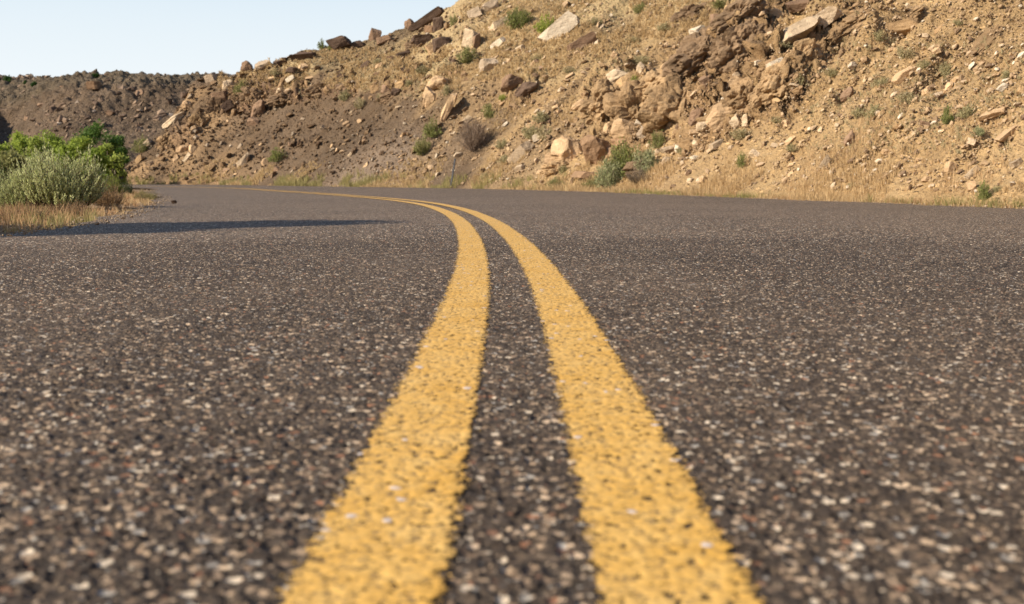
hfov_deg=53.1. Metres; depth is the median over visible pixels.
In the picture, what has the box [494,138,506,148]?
cushion shrub
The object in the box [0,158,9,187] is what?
sagebrush
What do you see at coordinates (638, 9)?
shrub
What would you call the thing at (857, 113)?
cushion shrub
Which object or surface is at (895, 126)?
rock
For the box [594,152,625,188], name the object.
shrub
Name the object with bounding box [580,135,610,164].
boulder
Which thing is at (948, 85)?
rock
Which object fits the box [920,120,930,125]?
rock
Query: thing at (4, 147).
tree
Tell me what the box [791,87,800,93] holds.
rock
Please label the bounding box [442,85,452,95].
cushion shrub
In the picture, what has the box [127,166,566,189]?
grass
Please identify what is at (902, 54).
cushion shrub
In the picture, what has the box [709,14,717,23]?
rock
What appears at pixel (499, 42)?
flat rock
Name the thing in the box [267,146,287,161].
shrub
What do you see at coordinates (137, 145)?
shrub
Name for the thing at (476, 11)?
flat rock
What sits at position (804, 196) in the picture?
dirt slope
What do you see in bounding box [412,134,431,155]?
shrub
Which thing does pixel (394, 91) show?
boulder
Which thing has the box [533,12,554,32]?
shrub
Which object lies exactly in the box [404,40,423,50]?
rock outcrop
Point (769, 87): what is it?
rock outcrop
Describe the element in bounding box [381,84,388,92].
rock
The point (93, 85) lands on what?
boulder
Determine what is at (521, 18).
shrub
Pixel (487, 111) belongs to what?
shrub
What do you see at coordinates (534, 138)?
flat rock
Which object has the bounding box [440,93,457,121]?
flat rock
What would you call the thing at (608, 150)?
rock
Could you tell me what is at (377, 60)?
cushion shrub
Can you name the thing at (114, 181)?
sagebrush
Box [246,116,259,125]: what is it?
rock
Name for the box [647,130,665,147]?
shrub
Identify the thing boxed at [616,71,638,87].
flat rock
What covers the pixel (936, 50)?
rock
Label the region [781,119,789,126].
rock
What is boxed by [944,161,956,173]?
rock
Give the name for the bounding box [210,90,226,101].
rock
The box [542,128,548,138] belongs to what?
flat rock
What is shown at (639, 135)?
boulder
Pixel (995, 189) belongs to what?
cushion shrub
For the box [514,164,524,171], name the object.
rock
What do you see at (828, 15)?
rock
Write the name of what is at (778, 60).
flat rock
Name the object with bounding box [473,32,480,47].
rock
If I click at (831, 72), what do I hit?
cushion shrub
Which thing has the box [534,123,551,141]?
cushion shrub
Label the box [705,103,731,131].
boulder
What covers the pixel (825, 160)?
flat rock
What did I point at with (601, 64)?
rock
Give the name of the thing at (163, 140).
rock outcrop
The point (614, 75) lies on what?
boulder
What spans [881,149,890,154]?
rock
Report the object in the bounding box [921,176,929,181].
rock
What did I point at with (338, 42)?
rock
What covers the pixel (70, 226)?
gravel
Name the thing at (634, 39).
cushion shrub
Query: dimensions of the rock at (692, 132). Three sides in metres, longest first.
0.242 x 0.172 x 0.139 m
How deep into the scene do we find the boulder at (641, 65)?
23.94 m
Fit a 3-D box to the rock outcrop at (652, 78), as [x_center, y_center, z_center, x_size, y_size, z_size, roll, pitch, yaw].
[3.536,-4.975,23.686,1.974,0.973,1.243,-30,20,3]
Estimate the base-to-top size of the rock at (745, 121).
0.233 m
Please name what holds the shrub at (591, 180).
on the hillside
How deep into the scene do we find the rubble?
21.16 m
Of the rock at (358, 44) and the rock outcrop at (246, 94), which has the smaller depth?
the rock outcrop at (246, 94)
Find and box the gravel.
[0,185,1023,236]
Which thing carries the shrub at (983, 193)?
on the hillside
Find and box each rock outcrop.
[155,131,173,149]
[187,112,209,125]
[203,97,223,114]
[237,86,262,105]
[266,86,292,106]
[303,83,324,97]
[375,90,393,103]
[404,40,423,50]
[539,160,570,175]
[578,78,620,124]
[603,80,645,134]
[622,157,660,175]
[633,63,664,107]
[635,74,690,139]
[661,25,712,80]
[670,2,707,21]
[704,0,767,34]
[707,18,773,74]
[719,75,761,117]
[748,57,791,109]
[784,38,825,63]
[820,26,843,45]
[840,7,876,36]
[904,5,924,18]
[965,24,1003,58]
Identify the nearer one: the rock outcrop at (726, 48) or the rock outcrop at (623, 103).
the rock outcrop at (726, 48)
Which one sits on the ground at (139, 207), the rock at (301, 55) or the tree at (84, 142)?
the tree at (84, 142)
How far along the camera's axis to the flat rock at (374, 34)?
49.38 m
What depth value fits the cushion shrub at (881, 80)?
14.86 m
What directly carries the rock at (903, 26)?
on the hillside
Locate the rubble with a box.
[165,0,876,158]
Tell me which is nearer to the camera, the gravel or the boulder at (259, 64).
the gravel
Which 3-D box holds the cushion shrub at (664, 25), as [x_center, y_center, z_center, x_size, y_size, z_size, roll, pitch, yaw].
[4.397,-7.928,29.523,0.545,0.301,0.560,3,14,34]
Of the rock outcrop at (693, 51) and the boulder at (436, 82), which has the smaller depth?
the rock outcrop at (693, 51)
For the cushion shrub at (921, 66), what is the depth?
14.05 m
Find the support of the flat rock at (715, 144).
on the hillside
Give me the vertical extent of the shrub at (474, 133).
1.204 m
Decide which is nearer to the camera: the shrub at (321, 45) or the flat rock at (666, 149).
the flat rock at (666, 149)
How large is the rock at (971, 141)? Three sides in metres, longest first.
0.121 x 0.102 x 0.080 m
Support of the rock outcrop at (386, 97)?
on the hillside
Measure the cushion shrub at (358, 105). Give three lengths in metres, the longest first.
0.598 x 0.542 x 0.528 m
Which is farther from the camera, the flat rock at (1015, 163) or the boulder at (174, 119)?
the boulder at (174, 119)
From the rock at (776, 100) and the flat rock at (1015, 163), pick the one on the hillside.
the flat rock at (1015, 163)
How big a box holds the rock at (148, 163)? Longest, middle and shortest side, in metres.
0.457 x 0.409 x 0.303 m
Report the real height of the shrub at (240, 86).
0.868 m
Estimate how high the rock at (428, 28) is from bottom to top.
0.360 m
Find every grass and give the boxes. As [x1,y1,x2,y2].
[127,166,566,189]
[189,142,658,191]
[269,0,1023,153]
[549,186,1023,208]
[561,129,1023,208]
[782,49,1020,199]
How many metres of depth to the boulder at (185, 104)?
48.30 m
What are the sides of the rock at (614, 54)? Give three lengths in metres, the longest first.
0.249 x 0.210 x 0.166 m
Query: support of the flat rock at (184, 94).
on the hillside
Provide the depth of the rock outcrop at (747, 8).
22.46 m
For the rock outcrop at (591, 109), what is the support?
on the hillside
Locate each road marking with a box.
[161,186,491,603]
[169,186,765,603]
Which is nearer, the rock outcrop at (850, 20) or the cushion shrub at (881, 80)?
the cushion shrub at (881, 80)
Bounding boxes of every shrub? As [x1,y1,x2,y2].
[130,133,150,152]
[232,79,248,94]
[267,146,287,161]
[269,68,280,75]
[317,38,327,49]
[337,90,350,101]
[354,97,364,108]
[372,58,382,63]
[405,80,411,86]
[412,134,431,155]
[415,65,429,74]
[422,116,442,137]
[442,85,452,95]
[449,13,458,24]
[455,44,479,63]
[455,114,489,152]
[481,102,496,117]
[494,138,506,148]
[497,154,507,162]
[499,94,505,100]
[503,6,532,28]
[521,124,536,138]
[530,54,542,60]
[531,111,549,122]
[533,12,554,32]
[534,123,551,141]
[544,174,564,185]
[558,164,566,172]
[562,66,576,73]
[580,174,602,187]
[587,17,602,25]
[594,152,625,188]
[602,136,641,175]
[625,36,642,42]
[625,167,650,184]
[632,1,645,13]
[632,54,650,64]
[632,147,658,173]
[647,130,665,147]
[656,22,670,31]
[709,0,725,8]
[730,127,750,139]
[735,150,746,167]
[770,116,782,123]
[779,40,792,48]
[785,143,797,151]
[793,73,803,85]
[824,68,838,77]
[850,106,866,118]
[862,104,885,117]
[872,76,893,86]
[874,29,886,40]
[895,90,917,103]
[896,46,915,58]
[915,60,929,68]
[938,61,952,77]
[940,102,953,123]
[952,19,966,25]
[953,104,976,118]
[970,126,984,135]
[974,179,991,199]
[990,185,1000,192]
[1000,68,1010,78]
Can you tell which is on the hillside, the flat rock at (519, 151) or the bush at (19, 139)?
the flat rock at (519, 151)
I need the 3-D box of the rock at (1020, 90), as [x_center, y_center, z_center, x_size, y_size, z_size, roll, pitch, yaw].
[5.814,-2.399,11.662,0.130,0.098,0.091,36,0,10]
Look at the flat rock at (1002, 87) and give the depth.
11.76 m
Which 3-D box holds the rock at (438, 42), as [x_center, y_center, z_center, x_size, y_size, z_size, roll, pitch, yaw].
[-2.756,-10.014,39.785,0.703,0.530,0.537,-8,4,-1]
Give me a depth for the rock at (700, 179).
17.54 m
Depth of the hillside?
24.00 m
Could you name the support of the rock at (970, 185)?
on the hillside
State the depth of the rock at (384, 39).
47.71 m
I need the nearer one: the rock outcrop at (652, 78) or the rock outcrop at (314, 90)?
the rock outcrop at (652, 78)
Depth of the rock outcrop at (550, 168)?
24.95 m
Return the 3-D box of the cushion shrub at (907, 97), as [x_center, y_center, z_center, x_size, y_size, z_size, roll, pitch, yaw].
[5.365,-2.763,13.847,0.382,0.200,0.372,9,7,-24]
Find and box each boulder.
[86,81,101,88]
[105,110,115,115]
[162,112,183,128]
[175,145,187,152]
[182,101,190,108]
[222,79,233,91]
[240,60,252,70]
[251,100,265,116]
[254,60,272,70]
[297,63,307,71]
[390,88,401,95]
[423,86,434,106]
[426,75,447,90]
[479,58,498,71]
[500,74,522,92]
[514,81,538,97]
[550,134,582,161]
[570,99,583,109]
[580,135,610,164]
[603,122,609,133]
[606,69,627,82]
[610,118,635,138]
[610,138,625,148]
[636,62,644,74]
[636,126,644,138]
[661,156,673,163]
[688,108,704,125]
[690,155,698,159]
[692,140,700,147]
[696,121,709,132]
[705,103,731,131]
[840,86,853,101]
[843,130,854,146]
[848,62,856,67]
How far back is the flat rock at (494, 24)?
38.52 m
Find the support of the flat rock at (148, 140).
on the hillside
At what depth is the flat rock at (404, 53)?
42.60 m
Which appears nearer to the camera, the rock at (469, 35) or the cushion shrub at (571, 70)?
the cushion shrub at (571, 70)
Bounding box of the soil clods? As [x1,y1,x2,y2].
[189,0,1023,186]
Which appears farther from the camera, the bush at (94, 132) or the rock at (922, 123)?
the bush at (94, 132)
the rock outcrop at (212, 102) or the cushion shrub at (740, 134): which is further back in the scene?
the rock outcrop at (212, 102)
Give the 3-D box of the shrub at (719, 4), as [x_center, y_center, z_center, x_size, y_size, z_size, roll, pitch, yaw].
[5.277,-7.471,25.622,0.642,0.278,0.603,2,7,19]
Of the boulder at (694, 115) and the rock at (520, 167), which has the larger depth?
the rock at (520, 167)
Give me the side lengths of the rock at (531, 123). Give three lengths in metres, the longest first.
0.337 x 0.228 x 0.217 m
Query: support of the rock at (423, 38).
on the rock outcrop at (408, 45)
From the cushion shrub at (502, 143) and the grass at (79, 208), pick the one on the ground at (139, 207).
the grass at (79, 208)
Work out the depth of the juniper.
163.75 m
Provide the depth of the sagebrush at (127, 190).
17.88 m
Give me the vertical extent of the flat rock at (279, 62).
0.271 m
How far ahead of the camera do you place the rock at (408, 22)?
49.85 m
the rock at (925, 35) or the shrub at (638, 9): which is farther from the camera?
the shrub at (638, 9)
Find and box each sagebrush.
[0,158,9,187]
[0,167,39,208]
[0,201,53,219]
[1,132,109,208]
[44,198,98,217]
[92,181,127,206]
[99,172,124,193]
[120,181,135,194]
[133,189,157,199]
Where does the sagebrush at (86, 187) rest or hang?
on the ground at (139, 207)
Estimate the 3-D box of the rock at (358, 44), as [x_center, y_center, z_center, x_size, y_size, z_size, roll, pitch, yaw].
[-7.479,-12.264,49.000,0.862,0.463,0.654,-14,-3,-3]
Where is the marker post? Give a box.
[450,158,455,185]
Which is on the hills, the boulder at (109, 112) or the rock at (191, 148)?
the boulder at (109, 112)
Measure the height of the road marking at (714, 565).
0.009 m
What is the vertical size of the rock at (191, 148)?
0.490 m
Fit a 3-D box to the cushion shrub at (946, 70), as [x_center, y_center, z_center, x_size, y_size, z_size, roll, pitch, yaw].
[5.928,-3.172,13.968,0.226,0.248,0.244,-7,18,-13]
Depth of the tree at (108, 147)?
49.27 m
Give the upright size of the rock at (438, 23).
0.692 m
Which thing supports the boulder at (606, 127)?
on the hillside
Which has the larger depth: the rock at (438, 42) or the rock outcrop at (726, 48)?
the rock at (438, 42)
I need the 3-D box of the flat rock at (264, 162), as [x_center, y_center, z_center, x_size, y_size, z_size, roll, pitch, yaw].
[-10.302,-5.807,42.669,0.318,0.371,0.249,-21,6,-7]
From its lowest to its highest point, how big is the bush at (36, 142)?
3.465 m
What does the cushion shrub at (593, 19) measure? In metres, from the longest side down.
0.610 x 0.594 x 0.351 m
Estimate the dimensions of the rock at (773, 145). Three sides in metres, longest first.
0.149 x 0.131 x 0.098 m
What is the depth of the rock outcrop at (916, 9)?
16.50 m
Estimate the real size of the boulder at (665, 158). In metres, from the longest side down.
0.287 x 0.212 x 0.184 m
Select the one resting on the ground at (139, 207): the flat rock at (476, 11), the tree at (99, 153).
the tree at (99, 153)
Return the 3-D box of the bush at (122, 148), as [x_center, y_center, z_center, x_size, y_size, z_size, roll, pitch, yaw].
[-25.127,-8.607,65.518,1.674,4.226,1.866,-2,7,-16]
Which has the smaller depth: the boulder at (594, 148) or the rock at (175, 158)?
the boulder at (594, 148)
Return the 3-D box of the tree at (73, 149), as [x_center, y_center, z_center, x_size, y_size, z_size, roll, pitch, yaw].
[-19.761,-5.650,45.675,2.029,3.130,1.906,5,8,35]
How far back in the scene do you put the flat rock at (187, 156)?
45.65 m
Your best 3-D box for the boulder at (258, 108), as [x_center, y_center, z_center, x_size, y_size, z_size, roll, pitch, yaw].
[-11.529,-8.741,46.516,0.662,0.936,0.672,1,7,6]
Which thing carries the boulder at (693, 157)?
on the hillside
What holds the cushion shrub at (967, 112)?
on the hillside
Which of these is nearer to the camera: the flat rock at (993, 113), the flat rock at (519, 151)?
the flat rock at (993, 113)
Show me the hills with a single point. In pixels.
(45, 91)
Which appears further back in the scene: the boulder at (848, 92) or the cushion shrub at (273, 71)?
the cushion shrub at (273, 71)
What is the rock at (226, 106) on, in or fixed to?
on the hillside
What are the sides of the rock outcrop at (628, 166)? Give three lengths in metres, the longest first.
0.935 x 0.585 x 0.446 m
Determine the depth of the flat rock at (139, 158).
46.59 m
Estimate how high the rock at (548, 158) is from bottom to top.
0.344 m
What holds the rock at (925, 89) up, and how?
on the hillside
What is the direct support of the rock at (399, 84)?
on the hillside
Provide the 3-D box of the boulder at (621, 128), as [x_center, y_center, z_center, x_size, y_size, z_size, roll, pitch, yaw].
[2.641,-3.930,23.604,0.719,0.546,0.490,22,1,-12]
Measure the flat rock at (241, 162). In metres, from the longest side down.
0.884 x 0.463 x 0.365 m
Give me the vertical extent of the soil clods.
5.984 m
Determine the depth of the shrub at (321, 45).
49.65 m
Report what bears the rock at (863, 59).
on the hillside
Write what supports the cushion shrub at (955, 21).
on the hillside
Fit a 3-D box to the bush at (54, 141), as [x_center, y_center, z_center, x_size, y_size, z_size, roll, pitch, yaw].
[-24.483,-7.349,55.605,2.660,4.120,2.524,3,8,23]
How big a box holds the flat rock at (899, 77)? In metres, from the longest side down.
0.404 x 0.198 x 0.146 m
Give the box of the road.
[0,184,1023,603]
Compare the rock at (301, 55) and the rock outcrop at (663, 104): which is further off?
the rock at (301, 55)
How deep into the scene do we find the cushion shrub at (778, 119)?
17.19 m
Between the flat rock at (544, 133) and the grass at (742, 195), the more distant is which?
the flat rock at (544, 133)
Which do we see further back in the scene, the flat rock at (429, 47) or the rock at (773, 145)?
the flat rock at (429, 47)
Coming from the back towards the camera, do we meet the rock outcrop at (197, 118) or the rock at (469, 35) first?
the rock outcrop at (197, 118)
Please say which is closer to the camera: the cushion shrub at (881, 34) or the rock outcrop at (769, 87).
the cushion shrub at (881, 34)
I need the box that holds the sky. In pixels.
[0,0,457,76]
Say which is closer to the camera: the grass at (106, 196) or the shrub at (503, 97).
the grass at (106, 196)
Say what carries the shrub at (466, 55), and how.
on the hillside
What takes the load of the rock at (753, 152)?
on the hillside
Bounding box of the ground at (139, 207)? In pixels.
[0,188,161,234]
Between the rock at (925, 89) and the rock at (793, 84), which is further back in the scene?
the rock at (793, 84)
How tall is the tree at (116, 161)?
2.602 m
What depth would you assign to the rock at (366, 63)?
43.17 m
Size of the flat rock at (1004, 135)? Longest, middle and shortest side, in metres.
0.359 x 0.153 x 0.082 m
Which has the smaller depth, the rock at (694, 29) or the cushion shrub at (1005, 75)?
the cushion shrub at (1005, 75)
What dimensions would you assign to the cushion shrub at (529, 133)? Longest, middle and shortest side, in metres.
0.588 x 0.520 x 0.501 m
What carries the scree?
on the hillside
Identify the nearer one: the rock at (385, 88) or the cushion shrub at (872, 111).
the cushion shrub at (872, 111)
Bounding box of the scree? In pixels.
[126,0,1023,192]
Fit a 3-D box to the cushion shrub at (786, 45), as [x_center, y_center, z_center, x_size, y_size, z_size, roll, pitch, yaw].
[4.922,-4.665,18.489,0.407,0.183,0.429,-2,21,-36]
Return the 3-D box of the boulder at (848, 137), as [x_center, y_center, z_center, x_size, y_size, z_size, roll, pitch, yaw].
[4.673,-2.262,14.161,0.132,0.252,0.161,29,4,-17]
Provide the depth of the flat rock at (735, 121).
18.48 m
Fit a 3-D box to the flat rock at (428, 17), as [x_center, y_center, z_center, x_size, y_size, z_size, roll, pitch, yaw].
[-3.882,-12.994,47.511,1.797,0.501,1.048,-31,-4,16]
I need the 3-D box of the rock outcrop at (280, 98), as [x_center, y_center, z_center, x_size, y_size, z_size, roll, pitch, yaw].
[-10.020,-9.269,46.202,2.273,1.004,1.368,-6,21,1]
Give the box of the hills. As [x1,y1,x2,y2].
[0,69,232,166]
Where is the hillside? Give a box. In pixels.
[123,0,1023,204]
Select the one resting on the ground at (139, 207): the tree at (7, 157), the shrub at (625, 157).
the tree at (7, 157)
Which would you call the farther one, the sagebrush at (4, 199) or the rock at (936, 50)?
the rock at (936, 50)
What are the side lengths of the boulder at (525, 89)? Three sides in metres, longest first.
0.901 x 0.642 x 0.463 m
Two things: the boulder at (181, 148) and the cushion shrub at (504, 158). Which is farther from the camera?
the boulder at (181, 148)
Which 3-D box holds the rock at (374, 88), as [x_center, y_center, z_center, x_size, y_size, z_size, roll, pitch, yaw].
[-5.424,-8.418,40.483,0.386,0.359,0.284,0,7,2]
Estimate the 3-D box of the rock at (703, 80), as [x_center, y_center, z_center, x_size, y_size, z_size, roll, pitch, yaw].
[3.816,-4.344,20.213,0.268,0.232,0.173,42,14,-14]
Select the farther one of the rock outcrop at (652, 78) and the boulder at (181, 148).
the boulder at (181, 148)
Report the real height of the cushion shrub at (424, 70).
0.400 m
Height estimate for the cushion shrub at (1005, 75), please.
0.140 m
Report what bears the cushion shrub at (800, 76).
on the hillside
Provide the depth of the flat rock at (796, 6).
20.49 m
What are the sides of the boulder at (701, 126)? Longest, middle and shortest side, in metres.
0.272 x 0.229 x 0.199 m
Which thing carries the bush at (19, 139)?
on the ground at (139, 207)
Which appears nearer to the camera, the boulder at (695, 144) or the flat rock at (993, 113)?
the flat rock at (993, 113)
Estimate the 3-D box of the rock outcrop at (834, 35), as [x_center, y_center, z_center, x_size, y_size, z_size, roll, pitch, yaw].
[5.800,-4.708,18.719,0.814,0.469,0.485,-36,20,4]
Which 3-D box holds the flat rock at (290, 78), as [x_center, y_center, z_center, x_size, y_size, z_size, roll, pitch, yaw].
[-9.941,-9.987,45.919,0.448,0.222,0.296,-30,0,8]
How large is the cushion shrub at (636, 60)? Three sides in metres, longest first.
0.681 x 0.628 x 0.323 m
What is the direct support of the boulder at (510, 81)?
on the hillside
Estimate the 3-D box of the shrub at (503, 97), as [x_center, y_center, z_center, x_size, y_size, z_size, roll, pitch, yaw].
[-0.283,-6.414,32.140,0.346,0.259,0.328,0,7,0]
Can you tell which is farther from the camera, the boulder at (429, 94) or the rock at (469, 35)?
the rock at (469, 35)
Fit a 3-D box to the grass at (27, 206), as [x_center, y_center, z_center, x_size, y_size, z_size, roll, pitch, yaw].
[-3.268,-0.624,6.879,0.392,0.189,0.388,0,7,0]
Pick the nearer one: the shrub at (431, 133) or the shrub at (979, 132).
the shrub at (979, 132)
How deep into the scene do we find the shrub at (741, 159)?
16.70 m
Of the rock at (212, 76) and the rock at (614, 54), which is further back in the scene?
the rock at (212, 76)
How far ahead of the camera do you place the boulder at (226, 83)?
48.07 m
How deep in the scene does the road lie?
1.35 m
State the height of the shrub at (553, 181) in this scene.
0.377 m
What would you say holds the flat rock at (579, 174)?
on the hillside
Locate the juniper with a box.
[2,75,12,81]
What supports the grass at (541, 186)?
on the hillside
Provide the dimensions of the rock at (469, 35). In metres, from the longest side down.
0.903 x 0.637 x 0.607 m
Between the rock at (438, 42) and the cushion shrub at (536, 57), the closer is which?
the cushion shrub at (536, 57)
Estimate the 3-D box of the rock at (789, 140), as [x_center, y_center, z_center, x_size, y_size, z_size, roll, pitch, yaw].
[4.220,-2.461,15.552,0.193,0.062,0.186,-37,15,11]
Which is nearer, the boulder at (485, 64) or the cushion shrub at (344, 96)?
the boulder at (485, 64)
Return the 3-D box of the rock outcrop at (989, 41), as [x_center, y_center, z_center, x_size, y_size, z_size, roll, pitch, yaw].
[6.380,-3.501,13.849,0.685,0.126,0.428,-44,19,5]
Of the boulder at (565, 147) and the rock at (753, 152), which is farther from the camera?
the boulder at (565, 147)
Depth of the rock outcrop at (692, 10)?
29.56 m
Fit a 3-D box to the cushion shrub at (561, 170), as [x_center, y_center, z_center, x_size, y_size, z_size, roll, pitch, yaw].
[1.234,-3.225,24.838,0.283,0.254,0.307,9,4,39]
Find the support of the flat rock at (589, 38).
on the hillside
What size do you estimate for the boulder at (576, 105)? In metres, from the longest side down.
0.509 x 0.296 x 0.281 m
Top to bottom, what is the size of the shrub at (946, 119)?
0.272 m
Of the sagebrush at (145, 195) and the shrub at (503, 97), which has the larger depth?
the shrub at (503, 97)
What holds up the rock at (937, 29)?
on the hillside
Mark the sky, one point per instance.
(54, 38)
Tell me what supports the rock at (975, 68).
on the hillside
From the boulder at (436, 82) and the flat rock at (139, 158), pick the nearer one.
the boulder at (436, 82)
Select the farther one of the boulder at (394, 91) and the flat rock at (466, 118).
the boulder at (394, 91)
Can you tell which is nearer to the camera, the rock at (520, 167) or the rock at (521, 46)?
the rock at (520, 167)
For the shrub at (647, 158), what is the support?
on the hillside
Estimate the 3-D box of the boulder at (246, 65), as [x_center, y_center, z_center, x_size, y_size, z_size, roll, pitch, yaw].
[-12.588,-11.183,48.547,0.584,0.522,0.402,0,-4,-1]
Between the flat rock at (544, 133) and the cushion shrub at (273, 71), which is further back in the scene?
the cushion shrub at (273, 71)
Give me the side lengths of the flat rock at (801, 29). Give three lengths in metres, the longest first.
1.188 x 0.567 x 0.350 m
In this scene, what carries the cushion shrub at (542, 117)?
on the hillside
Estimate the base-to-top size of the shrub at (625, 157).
0.880 m
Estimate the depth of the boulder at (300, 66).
46.06 m
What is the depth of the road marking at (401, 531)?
0.92 m
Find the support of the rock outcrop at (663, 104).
on the hillside
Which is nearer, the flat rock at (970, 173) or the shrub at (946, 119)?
the flat rock at (970, 173)
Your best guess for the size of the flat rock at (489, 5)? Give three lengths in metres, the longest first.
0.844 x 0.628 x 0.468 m
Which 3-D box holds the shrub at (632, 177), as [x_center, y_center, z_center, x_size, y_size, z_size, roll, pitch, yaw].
[2.543,-2.494,20.137,0.719,0.404,0.784,0,7,0]
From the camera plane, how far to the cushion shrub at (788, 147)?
15.46 m
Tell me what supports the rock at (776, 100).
in the rock outcrop at (769, 87)
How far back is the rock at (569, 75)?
30.26 m
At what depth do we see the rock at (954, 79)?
13.47 m
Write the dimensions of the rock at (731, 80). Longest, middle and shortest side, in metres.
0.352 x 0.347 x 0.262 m
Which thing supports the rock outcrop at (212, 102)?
on the hillside
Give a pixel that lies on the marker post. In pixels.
(453, 171)
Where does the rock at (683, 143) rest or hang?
on the hillside
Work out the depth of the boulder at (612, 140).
23.55 m
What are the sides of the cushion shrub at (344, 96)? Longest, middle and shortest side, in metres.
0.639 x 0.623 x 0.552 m
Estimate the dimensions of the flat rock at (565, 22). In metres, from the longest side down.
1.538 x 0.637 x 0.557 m
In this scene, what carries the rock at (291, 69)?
on the hillside
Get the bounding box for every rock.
[135,154,143,163]
[139,138,151,152]
[143,160,153,166]
[172,154,178,162]
[180,92,187,97]
[182,152,191,161]
[188,145,196,153]
[204,72,216,82]
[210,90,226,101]
[220,98,236,112]
[236,152,249,167]
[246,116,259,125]
[261,158,268,165]
[273,60,286,65]
[285,67,297,73]
[285,75,294,82]
[289,52,315,61]
[326,35,351,49]
[347,40,363,48]
[359,60,369,67]
[368,28,381,40]
[370,84,378,92]
[376,35,391,44]
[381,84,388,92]
[394,79,405,88]
[395,50,410,57]
[404,18,413,28]
[408,6,444,31]
[410,34,432,44]
[424,25,432,32]
[424,42,432,54]
[432,36,449,52]
[433,16,443,32]
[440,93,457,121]
[461,28,477,47]
[462,115,472,123]
[467,6,481,18]
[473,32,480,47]
[481,0,498,13]
[489,16,508,30]
[490,37,505,47]
[507,141,534,163]
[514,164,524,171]
[515,44,524,50]
[525,122,535,129]
[532,133,540,142]
[537,11,579,41]
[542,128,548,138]
[544,152,553,163]
[565,72,573,78]
[567,31,596,50]
[570,171,593,178]
[598,62,605,68]
[606,147,613,154]
[610,51,617,57]
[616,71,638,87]
[659,146,673,152]
[678,138,692,149]
[688,25,704,33]
[689,129,698,135]
[698,75,712,89]
[699,176,707,183]
[708,139,722,149]
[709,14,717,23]
[726,75,738,89]
[729,115,741,128]
[742,114,748,126]
[748,149,759,157]
[766,57,782,67]
[769,8,785,17]
[770,15,819,50]
[771,143,777,148]
[772,98,780,104]
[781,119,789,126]
[784,136,795,145]
[785,0,809,12]
[788,83,798,87]
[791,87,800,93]
[815,6,842,27]
[818,154,830,168]
[860,55,866,63]
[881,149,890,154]
[884,18,917,35]
[891,66,915,83]
[891,124,901,129]
[919,86,929,95]
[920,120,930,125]
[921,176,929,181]
[922,33,928,37]
[931,47,940,54]
[934,24,943,33]
[943,81,952,92]
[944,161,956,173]
[950,76,958,82]
[964,165,980,178]
[966,137,976,146]
[966,181,975,190]
[973,62,983,72]
[979,106,1005,120]
[994,125,1017,141]
[996,83,1008,91]
[1009,158,1022,167]
[1016,85,1023,94]
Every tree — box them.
[0,142,19,176]
[0,147,27,176]
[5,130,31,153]
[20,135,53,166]
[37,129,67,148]
[51,140,83,174]
[65,133,92,173]
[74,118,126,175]
[77,147,110,182]
[91,142,119,171]
[102,152,129,184]
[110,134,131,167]
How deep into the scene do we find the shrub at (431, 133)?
33.08 m
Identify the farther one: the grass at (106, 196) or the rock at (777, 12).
the rock at (777, 12)
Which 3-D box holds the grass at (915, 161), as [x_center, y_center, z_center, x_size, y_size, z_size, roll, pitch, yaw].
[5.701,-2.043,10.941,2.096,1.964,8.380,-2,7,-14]
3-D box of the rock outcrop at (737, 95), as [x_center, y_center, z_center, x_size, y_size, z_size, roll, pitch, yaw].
[4.329,-3.688,18.795,1.221,0.789,0.793,-34,20,4]
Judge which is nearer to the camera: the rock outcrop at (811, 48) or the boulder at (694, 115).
the rock outcrop at (811, 48)
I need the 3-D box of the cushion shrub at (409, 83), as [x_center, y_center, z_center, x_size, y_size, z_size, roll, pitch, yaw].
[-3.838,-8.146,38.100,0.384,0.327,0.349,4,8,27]
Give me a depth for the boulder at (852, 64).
16.03 m

